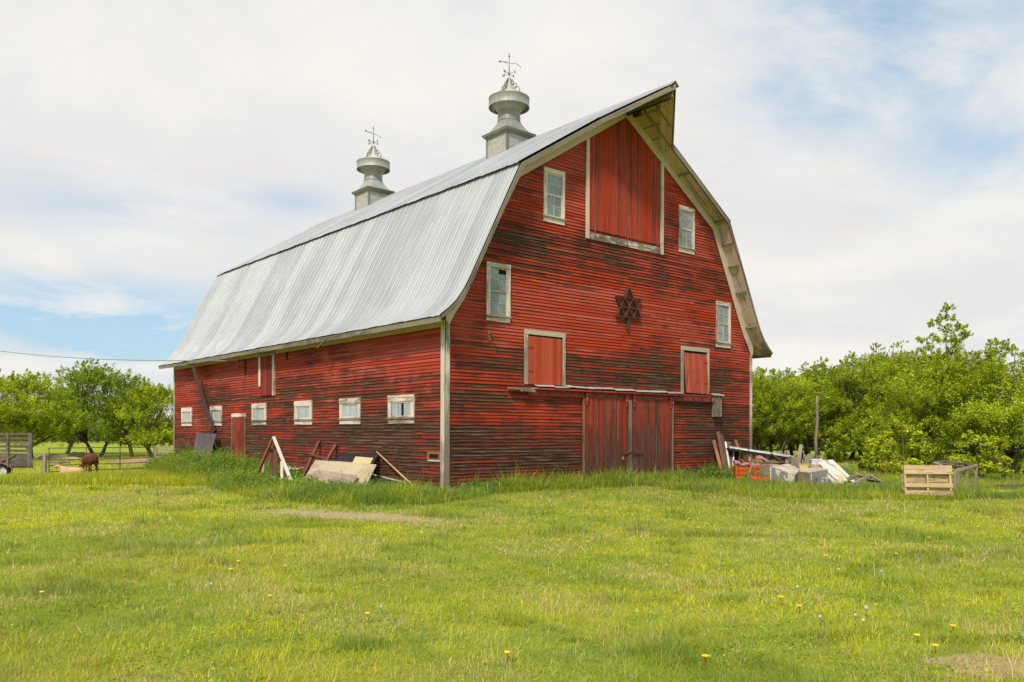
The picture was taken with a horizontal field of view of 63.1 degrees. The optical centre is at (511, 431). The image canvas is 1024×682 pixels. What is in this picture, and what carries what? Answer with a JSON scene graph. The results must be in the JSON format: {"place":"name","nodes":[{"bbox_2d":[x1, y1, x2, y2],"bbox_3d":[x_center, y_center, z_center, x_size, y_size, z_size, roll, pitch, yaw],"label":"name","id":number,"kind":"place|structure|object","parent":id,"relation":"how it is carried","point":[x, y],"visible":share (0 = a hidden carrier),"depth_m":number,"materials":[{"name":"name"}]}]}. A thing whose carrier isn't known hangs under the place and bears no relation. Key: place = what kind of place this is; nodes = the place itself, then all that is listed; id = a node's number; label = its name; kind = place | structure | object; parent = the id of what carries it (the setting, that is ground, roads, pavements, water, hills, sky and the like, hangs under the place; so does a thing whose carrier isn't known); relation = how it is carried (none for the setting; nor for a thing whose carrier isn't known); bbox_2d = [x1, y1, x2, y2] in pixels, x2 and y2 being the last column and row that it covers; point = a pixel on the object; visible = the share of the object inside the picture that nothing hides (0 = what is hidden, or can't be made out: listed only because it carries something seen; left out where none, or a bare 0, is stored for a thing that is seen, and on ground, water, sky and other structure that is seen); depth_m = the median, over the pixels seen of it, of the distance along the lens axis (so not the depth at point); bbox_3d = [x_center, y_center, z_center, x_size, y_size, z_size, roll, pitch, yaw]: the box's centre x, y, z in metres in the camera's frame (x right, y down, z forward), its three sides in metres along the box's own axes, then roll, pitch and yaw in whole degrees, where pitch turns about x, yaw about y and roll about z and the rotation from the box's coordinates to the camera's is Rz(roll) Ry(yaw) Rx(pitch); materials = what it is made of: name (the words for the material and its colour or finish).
{"place":"outdoors","nodes":[
{"label":"outdoors","id":0,"kind":"place"},
{"bbox_2d":[0,437,1023,681],"bbox_3d":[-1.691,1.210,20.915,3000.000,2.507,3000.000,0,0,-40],"label":"ground","id":1,"kind":"structure","parent":0,"point":[230,605],"depth_m":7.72,"materials":[{"name":"green plant"}]},
{"bbox_2d":[0,433,32,474],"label":"stock trailer","id":2,"kind":"object","parent":1,"relation":"on","point":[9,461],"visible":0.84,"depth_m":40.98,"materials":[{"name":"grey wood"}]},
{"bbox_2d":[0,368,54,444],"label":"maple tree","id":3,"kind":"object","parent":1,"relation":"on","point":[10,411],"visible":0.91,"depth_m":66.85,"materials":[{"name":"green plant"}]},
{"bbox_2d":[33,454,46,471],"bbox_3d":[-22.736,1.486,40.070,0.794,0.894,0.178,0,0,13],"label":"fence post","id":4,"kind":"object","parent":1,"relation":"on","point":[44,462],"visible":1,"depth_m":39.94,"materials":[{"name":"grey wood"}]},
{"bbox_2d":[0,368,94,457],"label":"maple tree","id":5,"kind":"object","parent":1,"relation":"on","point":[34,386],"visible":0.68,"depth_m":71.75,"materials":[{"name":"green plant"}]},
{"bbox_2d":[35,455,79,459],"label":"soil heap","id":6,"kind":"object","parent":1,"relation":"on","point":[56,457],"visible":0.35,"depth_m":69.53,"materials":[{"name":"soil"}]},
{"bbox_2d":[26,386,102,453],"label":"maple tree","id":7,"kind":"object","parent":1,"relation":"on","point":[72,441],"visible":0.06,"depth_m":87.94,"materials":[{"name":"green plant"}]},
{"bbox_2d":[54,463,84,473],"bbox_3d":[-20.435,1.740,38.525,1.347,0.609,0.604,0,0,0],"label":"cow","id":8,"kind":"object","parent":1,"relation":"on","point":[63,469],"visible":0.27,"depth_m":38.34},
{"bbox_2d":[67,452,85,456],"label":"soil heap","id":9,"kind":"object","parent":1,"relation":"on","point":[75,454],"visible":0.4,"depth_m":77.63,"materials":[{"name":"soil"}]},
{"bbox_2d":[78,454,98,471],"bbox_3d":[-20.332,1.515,40.076,1.776,0.948,0.526,0,0,45],"label":"cow","id":10,"kind":"object","parent":1,"relation":"on","point":[89,460],"visible":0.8,"depth_m":39.68},
{"bbox_2d":[41,357,150,455],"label":"maple tree","id":11,"kind":"object","parent":1,"relation":"on","point":[95,376],"visible":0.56,"depth_m":78.73,"materials":[{"name":"green plant"}]},
{"bbox_2d":[48,447,153,471],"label":"farm gate","id":12,"kind":"structure","parent":1,"relation":"on","point":[49,454],"depth_m":40.98,"materials":[{"name":"metal"}]},
{"bbox_2d":[0,468,224,485],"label":"meadow weeds","id":13,"kind":"object","parent":1,"relation":"on","point":[147,477],"visible":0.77,"depth_m":23.79,"materials":[{"name":"green plant"}]},
{"bbox_2d":[109,457,152,464],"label":"soil heap","id":14,"kind":"object","parent":1,"relation":"on","point":[130,461],"visible":0.2,"depth_m":61.43,"materials":[{"name":"beige soil"}]},
{"bbox_2d":[96,376,172,456],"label":"maple tree","id":15,"kind":"object","parent":1,"relation":"on","point":[118,400],"visible":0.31,"depth_m":76.73,"materials":[{"name":"green plant"}]},
{"bbox_2d":[113,381,172,456],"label":"maple tree","id":16,"kind":"object","parent":1,"relation":"on","point":[148,436],"visible":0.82,"depth_m":72.75,"materials":[{"name":"green plant"}]},
{"bbox_2d":[154,446,172,461],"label":"rail fence","id":17,"kind":"object","parent":1,"relation":"on","point":[156,449],"visible":0.42,"depth_m":40.59,"materials":[{"name":"brown wood"}]},
{"bbox_2d":[257,436,292,479],"bbox_3d":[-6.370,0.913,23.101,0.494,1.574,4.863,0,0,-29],"label":"sawhorse","id":18,"kind":"object","parent":1,"relation":"on","point":[274,448],"visible":0.68,"depth_m":24.33,"materials":[{"name":"white wood"}]},
{"bbox_2d":[302,440,337,475],"bbox_3d":[-5.702,0.868,25.211,0.980,1.215,1.275,0,0,12],"label":"broken ladder","id":19,"kind":"object","parent":1,"relation":"on","point":[327,458],"visible":0.76,"depth_m":25.06,"materials":[{"name":"brown wood"}]},
{"bbox_2d":[305,460,375,485],"bbox_3d":[-4.855,1.259,22.955,1.446,0.851,4.282,0,0,-40],"label":"plywood sheet","id":20,"kind":"object","parent":1,"relation":"on","point":[351,471],"visible":0.58,"depth_m":22.95,"materials":[{"name":"beige wood"}]},
{"bbox_2d":[369,479,406,484],"bbox_3d":[-3.292,1.402,22.399,1.593,0.242,0.172,0,0,39],"label":"timber","id":21,"kind":"object","parent":1,"relation":"on","point":[383,481],"visible":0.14,"depth_m":22.55,"materials":[{"name":"grey wood"}]},
{"bbox_2d":[376,451,409,482],"bbox_3d":[-2.966,1.161,22.267,0.314,1.251,2.638,0,0,-32],"label":"wooden plank","id":22,"kind":"object","parent":1,"relation":"on","point":[392,466],"visible":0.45,"depth_m":22.51,"materials":[{"name":"brown wood"}]},
{"bbox_2d":[158,53,772,489],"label":"barn","id":23,"kind":"structure","parent":1,"relation":"on","point":[458,325],"depth_m":25.00,"materials":[{"name":"red wood"}]},
{"bbox_2d":[2,351,238,360],"bbox_3d":[-19.745,-3.619,36.117,22.950,2.033,0.026,0,0,31],"label":"overhead cable","id":24,"kind":"object","parent":23,"relation":"attached to","point":[134,360],"visible":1,"depth_m":32.92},
{"bbox_2d":[180,407,191,425],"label":"window","id":25,"kind":"structure","parent":23,"relation":"in","point":[186,413],"depth_m":34.86,"materials":[{"name":"grey wood"}]},
{"bbox_2d":[191,364,215,432],"bbox_3d":[-12.159,-1.407,32.795,1.644,2.886,0.120,0,0,36],"label":"leaning plank","id":26,"kind":"object","parent":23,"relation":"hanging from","point":[203,398],"visible":0.96,"depth_m":32.75,"materials":[{"name":"brown wood"}]},
{"bbox_2d":[209,406,221,425],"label":"window","id":27,"kind":"structure","parent":23,"relation":"in","point":[216,416],"depth_m":32.35,"materials":[{"name":"grey wood"}]},
{"bbox_2d":[231,413,245,457],"bbox_3d":[-10.097,0.454,30.686,0.098,2.280,1.300,0,0,-40],"label":"side door","id":28,"kind":"structure","parent":23,"relation":"in","point":[238,423],"depth_m":30.69,"materials":[{"name":"red wood"}]},
{"bbox_2d":[250,403,266,424],"bbox_3d":[-8.926,-0.626,29.343,0.065,0.765,1.250,0,0,-40],"label":"window","id":29,"kind":"structure","parent":23,"relation":"in","point":[259,415],"depth_m":29.32,"materials":[{"name":"grey wood"}]},
{"bbox_2d":[293,400,311,424],"bbox_3d":[-6.723,-0.620,26.754,0.065,0.765,1.250,0,0,-40],"label":"window","id":30,"kind":"structure","parent":23,"relation":"in","point":[303,412],"depth_m":26.76,"materials":[{"name":"grey wood"}]},
{"bbox_2d":[338,397,360,423],"bbox_3d":[-4.772,-0.616,24.461,0.065,0.765,1.250,0,0,-40],"label":"window","id":31,"kind":"structure","parent":23,"relation":"in","point":[349,408],"depth_m":24.46,"materials":[{"name":"grey wood"}]},
{"bbox_2d":[334,452,378,463],"bbox_3d":[-4.517,0.823,23.724,0.592,0.442,2.538,0,0,-40],"label":"screen","id":32,"kind":"object","parent":23,"relation":"attached to","point":[356,454],"visible":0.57,"depth_m":24.05,"materials":[{"name":"black plastic"}]},
{"bbox_2d":[353,456,372,463],"bbox_3d":[-4.189,0.833,23.223,0.368,0.274,1.333,0,0,-40],"label":"board","id":33,"kind":"object","parent":32,"relation":"on","point":[366,460],"visible":0.64,"depth_m":23.25,"materials":[{"name":"beige wood"}]},
{"bbox_2d":[386,394,414,423],"bbox_3d":[-2.996,-0.611,22.375,0.065,0.765,1.310,0,0,-40],"label":"window","id":34,"kind":"structure","parent":23,"relation":"in","point":[398,412],"depth_m":22.36,"materials":[{"name":"grey wood"}]},
{"bbox_2d":[485,261,511,322],"bbox_3d":[-0.348,-3.684,21.980,0.849,1.548,0.065,0,0,-40],"label":"window","id":35,"kind":"structure","parent":23,"relation":"in","point":[498,275],"depth_m":21.99,"materials":[{"name":"grey wood"}]},
{"bbox_2d":[524,329,565,385],"bbox_3d":[0.927,-2.048,23.069,1.525,1.490,0.058,0,0,-40],"label":"hatch door","id":36,"kind":"structure","parent":23,"relation":"in","point":[544,351],"depth_m":23.03,"materials":[{"name":"red paint"}]},
{"bbox_2d":[543,166,565,224],"bbox_3d":[1.192,-6.588,23.284,0.837,1.499,0.065,0,0,-40],"label":"window","id":37,"kind":"structure","parent":23,"relation":"in","point":[554,180],"depth_m":23.29,"materials":[{"name":"grey wood"}]},
{"bbox_2d":[582,393,631,479],"bbox_3d":[2.824,0.227,24.636,2.047,2.716,0.118,0,0,-40],"label":"sliding door","id":38,"kind":"structure","parent":23,"relation":"in","point":[605,421],"depth_m":24.60,"materials":[{"name":"red paint"}]},
{"bbox_2d":[585,118,663,254],"bbox_3d":[3.455,-7.587,25.219,3.460,3.964,0.083,0,0,-40],"label":"loft door","id":39,"kind":"structure","parent":23,"relation":"in","point":[625,178],"depth_m":25.17,"materials":[{"name":"red paint"}]},
{"bbox_2d":[615,287,641,330],"bbox_3d":[3.530,-3.729,25.244,1.154,1.309,0.099,0,0,-40],"label":"star ornament","id":40,"kind":"object","parent":23,"relation":"attached to","point":[629,307],"visible":1,"depth_m":25.23,"materials":[{"name":"brown wood"}]},
{"bbox_2d":[630,395,673,474],"bbox_3d":[4.366,0.237,25.948,2.070,2.725,0.118,0,0,-40],"label":"sliding door","id":41,"kind":"structure","parent":23,"relation":"in","point":[651,421],"depth_m":25.94,"materials":[{"name":"red paint"}]},
{"bbox_2d":[678,205,695,254],"bbox_3d":[5.701,-6.575,27.121,0.837,1.499,0.065,0,0,-40],"label":"window","id":42,"kind":"structure","parent":23,"relation":"in","point":[686,214],"depth_m":27.13,"materials":[{"name":"grey wood"}]},
{"bbox_2d":[681,346,709,393],"bbox_3d":[6.039,-2.027,27.420,1.470,1.520,0.058,0,0,-40],"label":"hatch door","id":43,"kind":"structure","parent":23,"relation":"in","point":[695,361],"depth_m":27.39,"materials":[{"name":"red paint"}]},
{"bbox_2d":[715,301,731,347],"bbox_3d":[7.225,-3.661,28.423,0.849,1.548,0.065,0,0,-40],"label":"window","id":44,"kind":"structure","parent":23,"relation":"in","point":[723,309],"depth_m":28.46,"materials":[{"name":"grey wood"}]},
{"bbox_2d":[726,446,793,466],"bbox_3d":[8.075,0.915,27.525,2.523,0.887,0.807,0,0,29],"label":"lean to panel","id":45,"kind":"object","parent":23,"relation":"attached to","point":[757,452],"visible":0.58,"depth_m":27.21,"materials":[{"name":"white metal"}]},
{"bbox_2d":[734,440,745,466],"bbox_3d":[7.649,0.704,27.951,0.094,0.874,1.332,0,0,2],"label":"plank","id":46,"kind":"object","parent":45,"relation":"on","point":[739,453],"visible":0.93,"depth_m":27.88,"materials":[{"name":"brown wood"}]},
{"bbox_2d":[753,455,780,461],"bbox_3d":[8.362,0.869,27.274,0.841,0.217,0.348,0,0,0],"label":"foam slab","id":47,"kind":"object","parent":45,"relation":"on","point":[763,458],"depth_m":27.10,"materials":[{"name":"pink plastic"}]},
{"bbox_2d":[771,453,786,463],"bbox_3d":[8.506,0.890,26.399,0.051,0.434,1.057,0,0,-15],"label":"stick","id":48,"kind":"object","parent":45,"relation":"attached to","point":[778,458],"visible":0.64,"depth_m":26.48,"materials":[{"name":"brown wood"}]},
{"bbox_2d":[0,414,1023,450],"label":"distant woods","id":49,"kind":"object","parent":1,"relation":"on","point":[762,446],"visible":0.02,"depth_m":119.03,"materials":[{"name":"green plant"}]},
{"bbox_2d":[0,487,1023,681],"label":"clover","id":50,"kind":"object","parent":1,"relation":"on","point":[498,668],"visible":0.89,"depth_m":7.24,"materials":[{"name":"green plant"}]},
{"bbox_2d":[140,447,886,492],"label":"broadleaf weeds","id":51,"kind":"object","parent":1,"relation":"on","point":[250,470],"visible":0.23,"depth_m":25.67,"materials":[{"name":"green plant"}]},
{"bbox_2d":[372,474,400,481],"bbox_3d":[-3.287,1.239,22.299,0.048,0.188,1.614,0,0,-42],"label":"pole","id":52,"kind":"object","parent":51,"relation":"on","point":[386,477],"visible":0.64,"depth_m":22.37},
{"bbox_2d":[25,436,1023,645],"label":"tall grass","id":53,"kind":"structure","parent":1,"relation":"on","point":[398,492],"depth_m":20.19,"materials":[{"name":"green plant"}]},
{"bbox_2d":[193,433,216,457],"bbox_3d":[-12.015,0.697,32.313,0.554,1.296,2.466,0,0,-40],"label":"metal sheet","id":54,"kind":"object","parent":53,"relation":"on","point":[202,440],"visible":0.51,"depth_m":32.45,"materials":[{"name":"grey metal"}]},
{"bbox_2d":[712,440,722,472],"bbox_3d":[6.780,0.855,27.423,0.107,1.180,1.097,0,0,-2],"label":"plank","id":55,"kind":"object","parent":53,"relation":"on","point":[716,452],"visible":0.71,"depth_m":27.52,"materials":[{"name":"brown wood"}]},
{"bbox_2d":[716,431,726,469],"bbox_3d":[6.947,0.672,27.598,0.129,1.391,1.046,0,0,0],"label":"plank","id":56,"kind":"object","parent":53,"relation":"on","point":[721,451],"visible":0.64,"depth_m":27.64,"materials":[{"name":"brown wood"}]},
{"bbox_2d":[721,434,727,470],"bbox_3d":[7.091,0.725,27.727,0.070,1.304,1.093,0,0,3],"label":"plank","id":57,"kind":"object","parent":53,"relation":"on","point":[723,444],"visible":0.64,"depth_m":27.84,"materials":[{"name":"wood"}]},
{"bbox_2d":[726,442,734,470],"bbox_3d":[7.304,0.871,27.798,0.160,1.088,1.448,0,0,8],"label":"plank","id":58,"kind":"object","parent":53,"relation":"on","point":[730,454],"visible":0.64,"depth_m":27.92,"materials":[{"name":"wood"}]},
{"bbox_2d":[731,465,756,478],"bbox_3d":[7.322,1.276,26.300,0.667,0.447,0.485,0,0,0],"label":"plastic crate","id":59,"kind":"object","parent":53,"relation":"on","point":[739,472],"visible":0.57,"depth_m":26.07,"materials":[{"name":"orange plastic"}]},
{"bbox_2d":[749,463,760,475],"bbox_3d":[7.746,1.221,26.500,0.369,0.448,0.499,0,0,11],"label":"plastic crate","id":60,"kind":"object","parent":1,"relation":"on","point":[758,466],"visible":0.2,"depth_m":26.28,"materials":[{"name":"orange plastic"}]},
{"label":"warped sheet","id":61,"kind":"object","parent":60,"relation":"on","visible":0},
{"bbox_2d":[733,460,750,465],"bbox_3d":[7.394,1.006,26.749,0.537,0.195,0.299,0,0,0],"label":"foam slab","id":62,"kind":"object","parent":61,"relation":"on","point":[742,464],"depth_m":26.60,"materials":[{"name":"pink plastic"}]},
{"bbox_2d":[747,461,787,464],"bbox_3d":[8.207,1.012,26.849,1.416,0.130,0.415,0,0,32],"label":"warped sheet","id":63,"kind":"object","parent":61,"relation":"on","point":[779,463],"visible":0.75,"depth_m":26.71,"materials":[{"name":"grey wood"}]},
{"bbox_2d":[788,456,797,465],"bbox_3d":[8.777,0.903,26.049,0.112,0.287,0.503,0,0,-2],"label":"wooden box","id":64,"kind":"object","parent":63,"relation":"on","point":[792,460],"visible":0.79,"depth_m":25.93,"materials":[{"name":"brown wood"}]},
{"bbox_2d":[750,474,769,482],"bbox_3d":[7.367,1.417,24.596,0.660,0.337,0.455,0,0,14],"label":"plastic crate","id":65,"kind":"object","parent":1,"relation":"on","point":[757,477],"visible":0.36,"depth_m":24.44,"materials":[{"name":"orange plastic"}]},
{"bbox_2d":[759,464,771,476],"bbox_3d":[7.701,1.253,25.303,0.247,0.524,0.786,0,0,-23],"label":"rusted sheet metal","id":66,"kind":"object","parent":1,"relation":"on","point":[764,468],"visible":0.56,"depth_m":25.35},
{"bbox_2d":[752,368,781,456],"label":"maple tree","id":67,"kind":"object","parent":1,"relation":"on","point":[761,441],"depth_m":51.91,"materials":[{"name":"green plant"}]},
{"bbox_2d":[752,366,799,438],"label":"maple tree","id":68,"kind":"object","parent":1,"relation":"on","point":[760,432],"visible":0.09,"depth_m":45.22,"materials":[{"name":"green plant"}]},
{"bbox_2d":[770,464,799,484],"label":"concrete block","id":69,"kind":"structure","parent":1,"relation":"on","point":[785,472],"depth_m":23.73,"materials":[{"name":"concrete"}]},
{"bbox_2d":[752,367,819,457],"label":"maple tree","id":70,"kind":"object","parent":1,"relation":"on","point":[776,391],"visible":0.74,"depth_m":44.08,"materials":[{"name":"green plant"}]},
{"bbox_2d":[762,367,827,455],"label":"maple tree","id":71,"kind":"object","parent":1,"relation":"on","point":[787,372],"visible":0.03,"depth_m":48.99,"materials":[{"name":"green plant"}]},
{"bbox_2d":[796,444,802,467],"bbox_3d":[9.013,0.746,26.098,0.104,0.730,0.307,0,0,38],"label":"wooden post","id":72,"kind":"object","parent":1,"relation":"on","point":[800,453],"visible":0.93,"depth_m":26.09,"materials":[{"name":"grey wood"}]},
{"bbox_2d":[799,466,827,485],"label":"concrete block","id":73,"kind":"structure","parent":1,"relation":"on","point":[811,473],"depth_m":22.78,"materials":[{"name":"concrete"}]},
{"bbox_2d":[799,463,818,470],"bbox_3d":[8.325,0.991,23.361,0.523,0.214,0.350,0,0,23],"label":"cardboard flap","id":74,"kind":"object","parent":73,"relation":"on","point":[803,466],"visible":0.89,"depth_m":23.40,"materials":[{"name":"beige cardboard"}]},
{"bbox_2d":[809,459,820,467],"bbox_3d":[9.010,0.937,24.750,0.300,0.267,0.559,0,0,10],"label":"cooler box","id":75,"kind":"object","parent":73,"relation":"on","point":[815,461],"visible":0.79,"depth_m":24.57,"materials":[{"name":"white paint"}]},
{"bbox_2d":[765,372,866,458],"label":"maple tree","id":76,"kind":"object","parent":1,"relation":"on","point":[826,400],"visible":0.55,"depth_m":44.83,"materials":[{"name":"green plant"}]},
{"bbox_2d":[814,396,818,458],"bbox_3d":[13.890,-0.139,37.999,0.203,3.049,0.150,0,0,-2],"label":"tall pole","id":77,"kind":"object","parent":1,"relation":"on","point":[816,434],"visible":0.88,"depth_m":37.95,"materials":[{"name":"grey wood"}]},
{"bbox_2d":[798,356,840,455],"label":"maple tree","id":78,"kind":"object","parent":1,"relation":"on","point":[826,359],"visible":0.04,"depth_m":53.18,"materials":[{"name":"green plant"}]},
{"bbox_2d":[815,478,829,484],"bbox_3d":[8.316,1.405,22.324,0.303,0.356,0.306,0,0,-2],"label":"milk crate","id":79,"kind":"object","parent":1,"relation":"on","point":[822,479],"visible":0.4,"depth_m":22.19,"materials":[{"name":"grey plastic"}]},
{"bbox_2d":[798,358,891,458],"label":"maple tree","id":80,"kind":"object","parent":1,"relation":"on","point":[831,375],"visible":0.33,"depth_m":46.28,"materials":[{"name":"green plant"}]},
{"bbox_2d":[820,431,878,462],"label":"leafy shrub","id":81,"kind":"object","parent":1,"relation":"on","point":[846,444],"visible":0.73,"depth_m":41.99,"materials":[{"name":"green plant"}]},
{"bbox_2d":[805,350,919,460],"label":"maple tree","id":82,"kind":"object","parent":1,"relation":"on","point":[880,375],"visible":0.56,"depth_m":44.03,"materials":[{"name":"green plant"}]},
{"bbox_2d":[845,472,882,486],"bbox_3d":[9.183,1.349,22.515,1.106,0.467,1.286,0,0,-2],"label":"broken pallet","id":83,"kind":"object","parent":1,"relation":"on","point":[862,477],"visible":0.71,"depth_m":22.31,"materials":[{"name":"grey wood"}]},
{"bbox_2d":[819,459,847,481],"bbox_3d":[9.182,1.082,23.950,0.138,0.544,2.732,0,0,6],"label":"board","id":84,"kind":"object","parent":83,"relation":"on","point":[834,471],"visible":0.79,"depth_m":23.87,"materials":[{"name":"white wood"}]},
{"bbox_2d":[824,460,844,476],"bbox_3d":[9.477,1.127,24.302,0.169,0.550,2.624,0,0,5],"label":"board","id":85,"kind":"object","parent":83,"relation":"on","point":[837,470],"visible":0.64,"depth_m":24.35,"materials":[{"name":"white wood"}]},
{"bbox_2d":[829,460,854,481],"bbox_3d":[9.539,1.139,24.053,0.120,0.596,2.951,0,0,8],"label":"board","id":86,"kind":"object","parent":85,"relation":"on","point":[839,468],"visible":0.64,"depth_m":24.23,"materials":[{"name":"white wood"}]},
{"bbox_2d":[840,342,906,451],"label":"maple tree","id":87,"kind":"object","parent":1,"relation":"on","point":[855,359],"visible":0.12,"depth_m":50.55,"materials":[{"name":"green plant"}]},
{"bbox_2d":[875,460,896,474],"bbox_3d":[13.844,1.284,30.682,0.949,0.712,2.762,0,0,21],"label":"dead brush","id":88,"kind":"object","parent":1,"relation":"on","point":[886,467],"visible":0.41,"depth_m":30.02,"materials":[{"name":"green wood"}]},
{"bbox_2d":[859,416,936,472],"bbox_3d":[14.070,0.570,30.957,2.846,2.365,2.674,0,0,-40],"label":"leafy shrub","id":89,"kind":"object","parent":1,"relation":"on","point":[896,428],"visible":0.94,"depth_m":30.82,"materials":[{"name":"green plant"}]},
{"bbox_2d":[860,341,952,459],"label":"maple tree","id":90,"kind":"object","parent":1,"relation":"on","point":[897,359],"visible":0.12,"depth_m":46.53,"materials":[{"name":"green plant"}]},
{"bbox_2d":[867,356,958,443],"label":"maple tree","id":91,"kind":"object","parent":1,"relation":"on","point":[907,365],"visible":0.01,"depth_m":43.80,"materials":[{"name":"green plant"}]},
{"bbox_2d":[901,465,953,495],"bbox_3d":[9.715,1.240,19.494,1.085,0.936,0.202,0,0,11],"label":"shipping pallet","id":92,"kind":"object","parent":1,"relation":"on","point":[936,471],"visible":0.88,"depth_m":19.47,"materials":[{"name":"brown wood"}]},
{"bbox_2d":[858,302,1023,471],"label":"box elder tree","id":93,"kind":"object","parent":1,"relation":"on","point":[928,389],"visible":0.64,"depth_m":32.67,"materials":[{"name":"green plant"}]},
{"bbox_2d":[932,460,977,491],"bbox_3d":[11.883,1.234,22.359,0.778,0.826,3.992,0,0,17],"label":"wooden pen frame","id":94,"kind":"object","parent":1,"relation":"on","point":[960,467],"visible":0.71,"depth_m":21.48,"materials":[{"name":"grey wood"}]},
{"bbox_2d":[906,337,1023,471],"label":"box elder tree","id":95,"kind":"object","parent":1,"relation":"on","point":[993,370],"visible":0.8,"depth_m":30.69,"materials":[{"name":"green plant"}]},
{"bbox_2d":[947,430,1023,478],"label":"leafy shrub","id":96,"kind":"object","parent":1,"relation":"on","point":[988,447],"visible":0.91,"depth_m":27.29,"materials":[{"name":"green plant"}]},
{"bbox_2d":[996,484,1023,486],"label":"board","id":97,"kind":"object","parent":1,"relation":"on","point":[1012,485],"visible":0.78,"depth_m":22.07,"materials":[{"name":"brown wood"}]},
{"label":"plank","id":98,"kind":"object","parent":1,"relation":"on","visible":0},
{"bbox_2d":[725,441,730,470],"bbox_3d":[7.149,0.899,27.549,0.059,1.172,1.540,0,0,8],"label":"plank","id":99,"kind":"object","parent":98,"relation":"on","point":[727,454],"visible":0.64,"depth_m":27.74,"materials":[{"name":"white paint"}]},
{"bbox_2d":[0,0,1023,418],"label":"sky","id":100,"kind":"structure","parent":0,"point":[864,159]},
{"bbox_2d":[858,462,873,469],"bbox_3d":[14.114,1.262,33.000,0.756,0.656,0.592,0,0,0],"label":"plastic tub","id":101,"kind":"object","parent":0,"point":[863,467],"visible":0.22,"depth_m":32.82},
{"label":"board","id":102,"kind":"object","parent":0,"visible":0},
{"bbox_2d":[834,474,843,484],"bbox_3d":[8.964,1.291,22.751,0.236,0.251,0.906,0,0,29],"label":"yellow panel","id":103,"kind":"object","parent":102,"relation":"on","point":[840,477],"visible":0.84,"depth_m":22.77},
{"bbox_2d":[819,463,839,480],"bbox_3d":[9.010,1.063,23.898,0.098,0.511,2.635,0,0,8],"label":"board","id":104,"kind":"object","parent":103,"relation":"on","point":[832,474],"visible":0.64,"depth_m":23.36,"materials":[{"name":"white wood"}]}
]}

